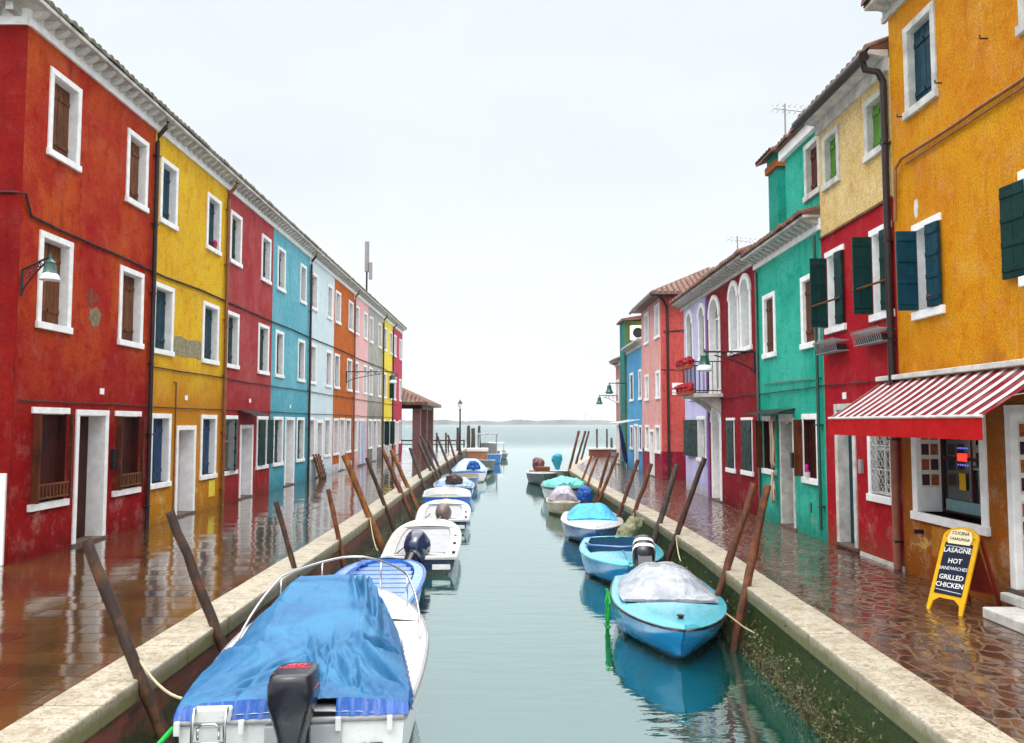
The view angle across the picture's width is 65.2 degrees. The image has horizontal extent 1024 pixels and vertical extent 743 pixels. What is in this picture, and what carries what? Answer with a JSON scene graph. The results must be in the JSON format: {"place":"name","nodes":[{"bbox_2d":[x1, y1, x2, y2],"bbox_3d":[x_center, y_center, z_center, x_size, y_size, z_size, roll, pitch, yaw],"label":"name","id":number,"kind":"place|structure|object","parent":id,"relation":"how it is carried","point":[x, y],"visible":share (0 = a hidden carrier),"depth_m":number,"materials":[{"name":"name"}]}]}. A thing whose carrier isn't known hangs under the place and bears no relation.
{"place":"outdoors","nodes":[
{"label":"outdoors","id":0,"kind":"place"},
{"bbox_2d":[0,448,455,730],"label":"pavement","id":1,"kind":"structure","parent":0,"point":[58,635],"depth_m":10.96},
{"bbox_2d":[0,0,170,565],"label":"terraced house","id":2,"kind":"structure","parent":1,"relation":"on","point":[82,113],"depth_m":13.59,"materials":[{"name":"red paint"}]},
{"bbox_2d":[20,253,59,295],"bbox_3d":[-7.147,-1.472,12.102,0.599,0.649,0.281,0,-4,0],"label":"wall lamp","id":3,"kind":"object","parent":2,"relation":"attached to","point":[49,273],"visible":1,"depth_m":12.11,"materials":[{"name":"green metal"}]},
{"bbox_2d":[27,407,73,511],"bbox_3d":[-7.483,1.391,12.899,0.339,1.620,1.100,0,-4,0],"label":"window","id":4,"kind":"structure","parent":2,"relation":"in","point":[35,505],"depth_m":13.03,"materials":[{"name":"brown stone"}]},
{"bbox_2d":[35,229,73,333],"bbox_3d":[-7.520,-1.435,13.060,0.225,1.560,1.000,0,-4,0],"label":"window","id":5,"kind":"structure","parent":2,"relation":"in","point":[54,299],"depth_m":13.27,"materials":[{"name":"white stone"}]},
{"bbox_2d":[46,66,82,172],"bbox_3d":[-7.520,-4.182,13.347,0.225,1.460,0.980,0,-4,0],"label":"window","id":6,"kind":"structure","parent":2,"relation":"in","point":[65,104],"depth_m":13.51,"materials":[{"name":"white stone"}]},
{"bbox_2d":[69,409,109,547],"bbox_3d":[-7.621,1.853,14.166,0.390,2.340,1.210,0,-4,0],"label":"door","id":7,"kind":"structure","parent":2,"relation":"in","point":[89,502],"depth_m":14.57,"materials":[{"name":"wood"}]},
{"bbox_2d":[111,411,144,496],"bbox_3d":[-7.489,1.574,15.512,0.339,1.610,1.100,0,-4,0],"label":"window","id":8,"kind":"structure","parent":2,"relation":"in","point":[117,491],"depth_m":15.77,"materials":[{"name":"brown stone"}]},
{"bbox_2d":[117,265,144,348],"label":"window","id":9,"kind":"structure","parent":2,"relation":"in","point":[131,282],"depth_m":15.90,"materials":[{"name":"white stone"}]},
{"bbox_2d":[125,127,149,213],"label":"window","id":10,"kind":"structure","parent":2,"relation":"in","point":[137,161],"depth_m":16.15,"materials":[{"name":"white stone"}]},
{"bbox_2d":[0,191,397,374],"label":"facade cable","id":11,"kind":"object","parent":2,"relation":"attached to","point":[71,234],"visible":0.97,"depth_m":15.66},
{"bbox_2d":[19,399,396,417],"bbox_3d":[-7.481,1.735,32.287,0.026,0.047,40.500,0,-4,0],"label":"facade cable","id":12,"kind":"object","parent":2,"relation":"attached to","point":[172,407],"visible":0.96,"depth_m":16.68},
{"bbox_2d":[149,111,238,524],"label":"terraced house","id":13,"kind":"structure","parent":1,"relation":"on","point":[197,173],"depth_m":18.67,"materials":[{"name":"yellow paint"}]},
{"bbox_2d":[150,413,171,489],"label":"window","id":14,"kind":"structure","parent":13,"relation":"in","point":[161,423],"depth_m":17.26,"materials":[{"name":"white stone"}]},
{"bbox_2d":[154,281,174,356],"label":"window","id":15,"kind":"structure","parent":13,"relation":"in","point":[165,300],"depth_m":17.45,"materials":[{"name":"white stone"}]},
{"bbox_2d":[159,156,178,231],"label":"window","id":16,"kind":"structure","parent":13,"relation":"in","point":[169,173],"depth_m":17.66,"materials":[{"name":"white stone"}]},
{"bbox_2d":[174,425,196,517],"bbox_3d":[-7.631,2.264,18.293,0.390,2.050,1.200,0,-4,0],"label":"door","id":17,"kind":"structure","parent":13,"relation":"in","point":[185,456],"depth_m":18.71,"materials":[{"name":"grey paint"}]},
{"bbox_2d":[199,415,217,479],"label":"window","id":18,"kind":"structure","parent":13,"relation":"in","point":[208,429],"depth_m":19.99,"materials":[{"name":"white stone"}]},
{"bbox_2d":[201,300,219,365],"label":"window","id":19,"kind":"structure","parent":13,"relation":"in","point":[211,312],"depth_m":20.12,"materials":[{"name":"white stone"}]},
{"bbox_2d":[205,191,221,256],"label":"window","id":20,"kind":"structure","parent":13,"relation":"in","point":[214,210],"depth_m":20.31,"materials":[{"name":"white stone"}]},
{"bbox_2d":[220,173,283,503],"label":"terraced house","id":21,"kind":"structure","parent":1,"relation":"on","point":[255,216],"depth_m":22.90,"materials":[{"name":"red paint"}]},
{"bbox_2d":[225,415,238,475],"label":"window","id":22,"kind":"structure","parent":21,"relation":"in","point":[231,435],"depth_m":21.54,"materials":[{"name":"white stone"}]},
{"bbox_2d":[227,310,239,369],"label":"window","id":23,"kind":"structure","parent":21,"relation":"in","point":[234,318],"depth_m":21.73,"materials":[{"name":"white stone"}]},
{"bbox_2d":[229,209,242,268],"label":"window","id":24,"kind":"structure","parent":21,"relation":"in","point":[236,224],"depth_m":21.95,"materials":[{"name":"white stone"}]},
{"bbox_2d":[238,425,253,499],"bbox_3d":[-7.641,2.529,22.500,0.390,2.060,1.210,0,-4,0],"label":"door","id":25,"kind":"structure","parent":21,"relation":"in","point":[246,431],"depth_m":22.93,"materials":[{"name":"grey paint"}]},
{"bbox_2d":[257,322,269,375],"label":"window","id":26,"kind":"structure","parent":21,"relation":"in","point":[263,333],"depth_m":24.43,"materials":[{"name":"white stone"}]},
{"bbox_2d":[255,416,273,469],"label":"window","id":27,"kind":"structure","parent":21,"relation":"in","point":[264,426],"depth_m":23.85,"materials":[{"name":"white stone"}]},
{"bbox_2d":[261,233,271,284],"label":"window","id":28,"kind":"structure","parent":21,"relation":"in","point":[266,244],"depth_m":24.66,"materials":[{"name":"white stone"}]},
{"bbox_2d":[269,215,318,490],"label":"terraced house","id":29,"kind":"structure","parent":1,"relation":"on","point":[295,246],"depth_m":27.33,"materials":[{"name":"blue paint"}]},
{"bbox_2d":[272,417,283,466],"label":"window","id":30,"kind":"structure","parent":29,"relation":"in","point":[278,421],"depth_m":25.97,"materials":[{"name":"white stone"}]},
{"bbox_2d":[274,329,284,378],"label":"window","id":31,"kind":"structure","parent":29,"relation":"in","point":[279,335],"depth_m":26.07,"materials":[{"name":"white stone"}]},
{"bbox_2d":[277,245,286,293],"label":"window","id":32,"kind":"structure","parent":29,"relation":"in","point":[281,257],"depth_m":26.29,"materials":[{"name":"white stone"}]},
{"bbox_2d":[283,417,294,486],"bbox_3d":[-7.653,2.689,26.929,0.390,2.310,1.270,0,-4,0],"label":"door","id":33,"kind":"structure","parent":29,"relation":"in","point":[289,447],"depth_m":27.39,"materials":[{"name":"grey paint"}]},
{"bbox_2d":[296,417,304,462],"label":"window","id":34,"kind":"structure","parent":29,"relation":"in","point":[300,425],"depth_m":28.68,"materials":[{"name":"white stone"}]},
{"bbox_2d":[307,248,341,479],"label":"terraced house","id":35,"kind":"structure","parent":1,"relation":"on","point":[326,268],"depth_m":31.60,"materials":[{"name":"white paint"}]},
{"bbox_2d":[332,268,360,472],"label":"terraced house","id":36,"kind":"structure","parent":1,"relation":"on","point":[347,285],"depth_m":35.79,"materials":[{"name":"orange paint"}]},
{"bbox_2d":[352,286,374,466],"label":"terraced house","id":37,"kind":"structure","parent":1,"relation":"on","point":[364,298],"depth_m":39.83,"materials":[{"name":"pink paint"}]},
{"bbox_2d":[367,299,387,461],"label":"terraced house","id":38,"kind":"structure","parent":1,"relation":"on","point":[377,310],"depth_m":44.30,"materials":[{"name":"grey paint"}]},
{"bbox_2d":[381,311,396,458],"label":"terraced house","id":39,"kind":"structure","parent":1,"relation":"on","point":[389,423],"depth_m":48.92,"materials":[{"name":"paint"}]},
{"bbox_2d":[391,319,406,456],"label":"terraced house","id":40,"kind":"structure","parent":1,"relation":"on","point":[399,328],"depth_m":53.04,"materials":[{"name":"paint"}]},
{"bbox_2d":[402,387,440,452],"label":"waterside pavilion","id":41,"kind":"structure","parent":1,"relation":"on","point":[422,407],"depth_m":56.74,"materials":[{"name":"brick"}]},
{"bbox_2d":[50,0,888,421],"label":"sky","id":42,"kind":"structure","parent":0,"point":[517,176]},
{"bbox_2d":[177,425,829,742],"bbox_3d":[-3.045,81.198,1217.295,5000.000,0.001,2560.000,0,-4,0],"label":"water","id":43,"kind":"structure","parent":0,"point":[526,645],"depth_m":9.91,"materials":[{"name":"teal liquid"}]},
{"bbox_2d":[81,538,175,742],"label":"mooring pole","id":44,"kind":"object","parent":43,"relation":"in","point":[147,695],"visible":0.95,"depth_m":6.55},
{"bbox_2d":[165,510,226,653],"bbox_3d":[-2.958,2.845,8.214,1.270,2.822,0.132,0,-4,0],"label":"mooring pole","id":45,"kind":"object","parent":43,"relation":"in","point":[199,586],"visible":0.62,"depth_m":8.23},
{"bbox_2d":[84,451,466,742],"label":"quay wall","id":46,"kind":"structure","parent":43,"relation":"in","point":[131,724],"depth_m":7.71,"materials":[{"name":"brick"}]},
{"bbox_2d":[0,448,466,742],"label":"quay edge","id":47,"kind":"object","parent":46,"relation":"on","point":[83,711],"visible":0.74,"depth_m":7.37,"materials":[{"name":"stone"}]},
{"bbox_2d":[274,501,299,576],"bbox_3d":[-3.033,3.167,11.511,0.844,2.582,0.104,0,-4,0],"label":"mooring pole","id":48,"kind":"object","parent":43,"relation":"in","point":[291,557],"visible":0.36,"depth_m":11.53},
{"bbox_2d":[157,556,428,742],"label":"motorboat","id":49,"kind":"object","parent":43,"relation":"on","point":[337,658],"visible":1,"depth_m":6.54,"materials":[{"name":"fabric"}]},
{"bbox_2d":[326,489,345,568],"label":"mooring pole","id":50,"kind":"object","parent":43,"relation":"in","point":[336,526],"visible":0.49,"depth_m":14.34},
{"bbox_2d":[341,454,384,553],"bbox_3d":[-3.088,3.349,17.670,1.419,3.048,0.185,0,-4,0],"label":"mooring pole","id":51,"kind":"object","parent":43,"relation":"in","point":[364,504],"visible":0.59,"depth_m":17.64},
{"bbox_2d":[334,556,425,607],"bbox_3d":[-2.037,3.457,11.949,1.448,0.874,3.173,0,-4,-1],"label":"motorboat","id":52,"kind":"object","parent":43,"relation":"on","point":[393,580],"visible":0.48,"depth_m":12.56,"materials":[{"name":"paint"}]},
{"bbox_2d":[381,449,414,520],"bbox_3d":[-3.214,3.797,23.819,1.406,2.945,0.172,0,-4,0],"label":"mooring pole","id":53,"kind":"object","parent":43,"relation":"in","point":[399,487],"visible":0.62,"depth_m":23.80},
{"bbox_2d":[380,517,461,574],"bbox_3d":[-1.892,3.986,17.337,1.598,1.644,6.365,0,-4,-3],"label":"motorboat","id":54,"kind":"object","parent":43,"relation":"on","point":[432,545],"visible":0.81,"depth_m":16.12,"materials":[{"name":"white paint"}]},
{"bbox_2d":[415,498,470,531],"bbox_3d":[-1.950,4.281,22.920,1.548,1.370,5.388,0,-4,-3],"label":"motorboat","id":55,"kind":"object","parent":43,"relation":"on","point":[457,512],"visible":0.66,"depth_m":22.48,"materials":[{"name":"white paint"}]},
{"bbox_2d":[422,486,470,504],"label":"motorboat","id":56,"kind":"object","parent":43,"relation":"on","point":[450,492],"visible":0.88,"depth_m":26.72,"materials":[{"name":"paint"}]},
{"bbox_2d":[433,473,474,497],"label":"motorboat","id":57,"kind":"object","parent":43,"relation":"on","point":[454,480],"visible":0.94,"depth_m":30.41,"materials":[{"name":"paint"}]},
{"bbox_2d":[452,458,487,481],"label":"motorboat","id":58,"kind":"object","parent":43,"relation":"on","point":[473,465],"visible":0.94,"depth_m":39.45,"materials":[{"name":"paint"}]},
{"bbox_2d":[466,448,495,471],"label":"workboat","id":59,"kind":"object","parent":43,"relation":"on","point":[480,455],"visible":0.49,"depth_m":48.54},
{"bbox_2d":[478,433,501,463],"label":"cabin boat","id":60,"kind":"object","parent":43,"relation":"on","point":[494,453],"visible":0.48,"depth_m":57.95,"materials":[{"name":"blue paint"}]},
{"bbox_2d":[526,457,557,484],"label":"motorboat","id":61,"kind":"object","parent":43,"relation":"on","point":[539,474],"visible":0.96,"depth_m":38.10,"materials":[{"name":"plastic"}]},
{"bbox_2d":[540,475,585,497],"bbox_3d":[1.983,4.500,30.385,1.808,1.159,5.300,0,-4,2],"label":"motorboat","id":62,"kind":"object","parent":43,"relation":"on","point":[548,486],"visible":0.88,"depth_m":28.99,"materials":[{"name":"fabric"}]},
{"bbox_2d":[546,485,592,515],"bbox_3d":[1.861,4.226,25.779,1.538,1.116,2.456,0,-4,2],"label":"motorboat","id":63,"kind":"object","parent":43,"relation":"on","point":[561,500],"visible":0.98,"depth_m":25.16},
{"bbox_2d":[561,503,623,542],"bbox_3d":[2.024,3.909,20.198,1.584,1.030,4.047,0,-4,3],"label":"motorboat","id":64,"kind":"object","parent":43,"relation":"on","point":[581,522],"visible":0.97,"depth_m":19.63,"materials":[{"name":"blue paint"}]},
{"bbox_2d":[579,516,663,583],"bbox_3d":[2.107,3.564,15.478,1.604,1.114,3.981,0,-4,4],"label":"motorboat","id":65,"kind":"object","parent":43,"relation":"on","point":[606,559],"visible":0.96,"depth_m":15.05,"materials":[{"name":"teal paint"}]},
{"bbox_2d":[652,464,679,543],"bbox_3d":[2.997,3.357,16.624,1.017,2.882,0.160,0,-4,0],"label":"mooring pole","id":66,"kind":"object","parent":43,"relation":"in","point":[664,506],"visible":0.55,"depth_m":16.62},
{"bbox_2d":[604,534,757,659],"bbox_3d":[2.154,3.339,11.289,1.733,1.596,4.065,0,-4,-2],"label":"motorboat","id":67,"kind":"object","parent":43,"relation":"on","point":[662,607],"visible":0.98,"depth_m":10.66,"materials":[{"name":"teal paint"}]},
{"bbox_2d":[664,457,706,561],"bbox_3d":[3.044,3.146,14.949,1.256,3.078,0.132,0,-4,0],"label":"mooring pole","id":68,"kind":"object","parent":43,"relation":"in","point":[678,530],"visible":0.62,"depth_m":14.95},
{"bbox_2d":[715,482,756,596],"bbox_3d":[2.973,3.016,11.344,1.070,2.872,0.140,0,-4,0],"label":"mooring pole","id":69,"kind":"object","parent":43,"relation":"in","point":[728,563],"visible":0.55,"depth_m":11.35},
{"bbox_2d":[569,474,917,742],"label":"quay wall","id":70,"kind":"structure","parent":43,"relation":"in","point":[888,729],"depth_m":8.13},
{"bbox_2d":[152,495,907,742],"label":"seaweed","id":71,"kind":"object","parent":70,"relation":"attached to","point":[807,719],"visible":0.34,"depth_m":8.33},
{"bbox_2d":[569,456,1018,742],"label":"quay edge","id":72,"kind":"object","parent":70,"relation":"on","point":[915,707],"visible":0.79,"depth_m":7.24,"materials":[{"name":"stone"}]},
{"bbox_2d":[728,484,770,651],"bbox_3d":[2.963,2.915,10.247,0.775,2.926,0.128,0,-4,0],"label":"mooring pole","id":73,"kind":"object","parent":43,"relation":"in","point":[747,582],"visible":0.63,"depth_m":10.23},
{"bbox_2d":[402,419,615,424],"bbox_3d":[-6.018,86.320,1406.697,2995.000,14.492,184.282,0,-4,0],"label":"shore","id":74,"kind":"structure","parent":0,"point":[545,422],"depth_m":1358.93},
{"bbox_2d":[609,356,620,464],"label":"terraced house","id":75,"kind":"structure","parent":0,"point":[615,361],"depth_m":40.60,"materials":[{"name":"pink paint"}]},
{"bbox_2d":[616,315,640,466],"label":"terraced house","id":76,"kind":"structure","parent":0,"point":[630,329],"depth_m":38.52,"materials":[{"name":"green paint"}]},
{"bbox_2d":[620,338,642,472],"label":"terraced house","id":77,"kind":"structure","parent":0,"point":[632,350],"depth_m":35.82,"materials":[{"name":"blue paint"}]},
{"bbox_2d":[629,267,713,479],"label":"corner house","id":78,"kind":"structure","parent":0,"point":[662,338],"depth_m":29.78,"materials":[{"name":"pink paint"}]},
{"bbox_2d":[669,284,709,497],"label":"terraced house","id":79,"kind":"structure","parent":0,"point":[690,301],"depth_m":23.90,"materials":[{"name":"paint"}]},
{"bbox_2d":[685,310,693,358],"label":"window","id":80,"kind":"structure","parent":79,"relation":"in","point":[689,317],"depth_m":25.22,"materials":[{"name":"white stone"}]},
{"bbox_2d":[683,416,706,462],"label":"window","id":81,"kind":"structure","parent":79,"relation":"in","point":[694,431],"depth_m":23.90,"materials":[{"name":"wood"}]},
{"bbox_2d":[697,303,705,360],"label":"window","id":82,"kind":"structure","parent":79,"relation":"in","point":[701,308],"depth_m":23.58,"materials":[{"name":"white stone"}]},
{"bbox_2d":[682,243,758,515],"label":"terraced house","id":83,"kind":"structure","parent":0,"point":[727,284],"depth_m":20.25,"materials":[{"name":"paint"}]},
{"bbox_2d":[707,295,720,392],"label":"window","id":84,"kind":"structure","parent":83,"relation":"in","point":[713,317],"depth_m":22.27,"materials":[{"name":"white stone"}]},
{"bbox_2d":[710,407,722,502],"bbox_3d":[5.697,2.185,21.664,0.398,2.640,1.110,0,-4,0],"label":"door","id":85,"kind":"structure","parent":83,"relation":"in","point":[715,417],"depth_m":21.99,"materials":[{"name":"grey paint"}]},
{"bbox_2d":[697,349,754,373],"bbox_3d":[4.870,-0.225,18.214,1.331,0.556,0.355,0,-4,0],"label":"wall lamp","id":86,"kind":"object","parent":83,"relation":"attached to","point":[704,365],"visible":1,"depth_m":18.20,"materials":[{"name":"green metal"}]},
{"bbox_2d":[725,418,735,473],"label":"window","id":87,"kind":"structure","parent":83,"relation":"in","point":[730,429],"depth_m":20.17,"materials":[{"name":"white stone"}]},
{"bbox_2d":[727,280,739,355],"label":"window","id":88,"kind":"structure","parent":83,"relation":"in","point":[732,295],"depth_m":20.28,"materials":[{"name":"white stone"}]},
{"bbox_2d":[738,273,752,350],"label":"window","id":89,"kind":"structure","parent":83,"relation":"in","point":[744,288],"depth_m":19.30,"materials":[{"name":"white stone"}]},
{"bbox_2d":[740,417,753,476],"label":"window","id":90,"kind":"structure","parent":83,"relation":"in","point":[746,426],"depth_m":18.73,"materials":[{"name":"white stone"}]},
{"bbox_2d":[578,456,1023,742],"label":"pavement","id":91,"kind":"structure","parent":0,"point":[971,659],"depth_m":9.22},
{"bbox_2d":[740,124,827,541],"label":"terraced house","id":92,"kind":"structure","parent":91,"relation":"on","point":[790,440],"depth_m":15.97,"materials":[{"name":"green paint"}]},
{"bbox_2d":[755,416,776,474],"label":"window","id":93,"kind":"structure","parent":92,"relation":"in","point":[758,424],"depth_m":17.59,"materials":[{"name":"wood"}]},
{"bbox_2d":[762,291,776,358],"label":"window","id":94,"kind":"structure","parent":92,"relation":"in","point":[768,306],"depth_m":17.36,"materials":[{"name":"white stone"}]},
{"bbox_2d":[779,418,797,530],"bbox_3d":[5.715,2.043,16.111,0.390,2.210,0.930,0,-4,0],"label":"door","id":95,"kind":"structure","parent":92,"relation":"in","point":[786,442],"depth_m":16.43,"materials":[{"name":"white wood"}]},
{"bbox_2d":[793,414,817,485],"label":"window","id":96,"kind":"structure","parent":92,"relation":"in","point":[804,430],"depth_m":15.16,"materials":[{"name":"white stone"}]},
{"bbox_2d":[799,273,820,349],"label":"window","id":97,"kind":"structure","parent":92,"relation":"in","point":[807,333],"depth_m":15.21,"materials":[{"name":"white stone"}]},
{"bbox_2d":[803,136,819,203],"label":"window","id":98,"kind":"structure","parent":92,"relation":"in","point":[810,156],"depth_m":15.30,"materials":[{"name":"white stone"}]},
{"bbox_2d":[926,527,1002,615],"bbox_3d":[5.132,2.232,9.088,0.743,0.911,0.430,2,-4,-26],"label":"chalkboard sign","id":99,"kind":"object","parent":91,"relation":"on","point":[960,573],"visible":1,"depth_m":9.02,"materials":[{"name":"yellow paint"}]},
{"bbox_2d":[791,36,904,570],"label":"terraced house","id":100,"kind":"structure","parent":0,"point":[846,113],"depth_m":12.74,"materials":[{"name":"beige paint"}]},
{"bbox_2d":[809,244,846,334],"bbox_3d":[5.498,-1.395,13.757,0.497,1.450,0.830,0,-4,0],"label":"window","id":101,"kind":"structure","parent":100,"relation":"in","point":[819,283],"depth_m":14.03,"materials":[{"name":"wood"}]},
{"bbox_2d":[821,124,840,192],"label":"window","id":102,"kind":"structure","parent":100,"relation":"in","point":[831,174],"depth_m":14.06,"materials":[{"name":"white stone"}]},
{"bbox_2d":[833,403,859,552],"bbox_3d":[5.657,1.733,13.310,0.260,2.390,0.900,0,-4,0],"label":"door","id":103,"kind":"structure","parent":100,"relation":"in","point":[845,445],"depth_m":13.56,"materials":[{"name":"white paint"}]},
{"bbox_2d":[851,220,894,322],"bbox_3d":[5.502,-1.490,12.049,0.497,1.420,0.750,0,-4,0],"label":"window","id":104,"kind":"structure","parent":100,"relation":"in","point":[862,265],"depth_m":12.29,"materials":[{"name":"wood"}]},
{"bbox_2d":[862,89,888,163],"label":"window","id":105,"kind":"structure","parent":100,"relation":"in","point":[871,112],"depth_m":12.47,"materials":[{"name":"white stone"}]},
{"bbox_2d":[866,436,891,505],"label":"window","id":106,"kind":"structure","parent":100,"relation":"in","point":[870,496],"depth_m":12.27,"materials":[{"name":"white stone"}]},
{"bbox_2d":[861,0,1023,633],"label":"shop house","id":107,"kind":"structure","parent":0,"point":[957,92],"depth_m":9.99,"materials":[{"name":"paint"}]},
{"bbox_2d":[902,0,938,120],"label":"window","id":108,"kind":"structure","parent":107,"relation":"in","point":[919,43],"depth_m":11.02,"materials":[{"name":"white stone"}]},
{"bbox_2d":[895,212,945,320],"bbox_3d":[5.515,-1.385,10.715,0.497,1.320,0.780,0,-4,0],"label":"window","id":109,"kind":"structure","parent":107,"relation":"in","point":[918,265],"depth_m":10.91,"materials":[{"name":"wood"}]},
{"bbox_2d":[828,359,1023,439],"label":"awning","id":110,"kind":"object","parent":107,"relation":"attached to","point":[957,406],"visible":1,"depth_m":9.59,"materials":[{"name":"red fabric"}]},
{"bbox_2d":[910,414,990,536],"bbox_3d":[5.727,1.220,10.247,0.415,1.520,1.780,0,-4,0],"label":"window","id":111,"kind":"structure","parent":107,"relation":"in","point":[925,499],"depth_m":10.63,"materials":[{"name":"white stone"}]},
{"bbox_2d":[999,169,1023,286],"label":"window","id":112,"kind":"structure","parent":107,"relation":"in","point":[1011,196],"depth_m":8.82,"materials":[{"name":"wood"}]},
{"bbox_2d":[1003,404,1023,596],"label":"door","id":113,"kind":"structure","parent":107,"relation":"in","point":[1012,413],"depth_m":8.88,"materials":[{"name":"wood"}]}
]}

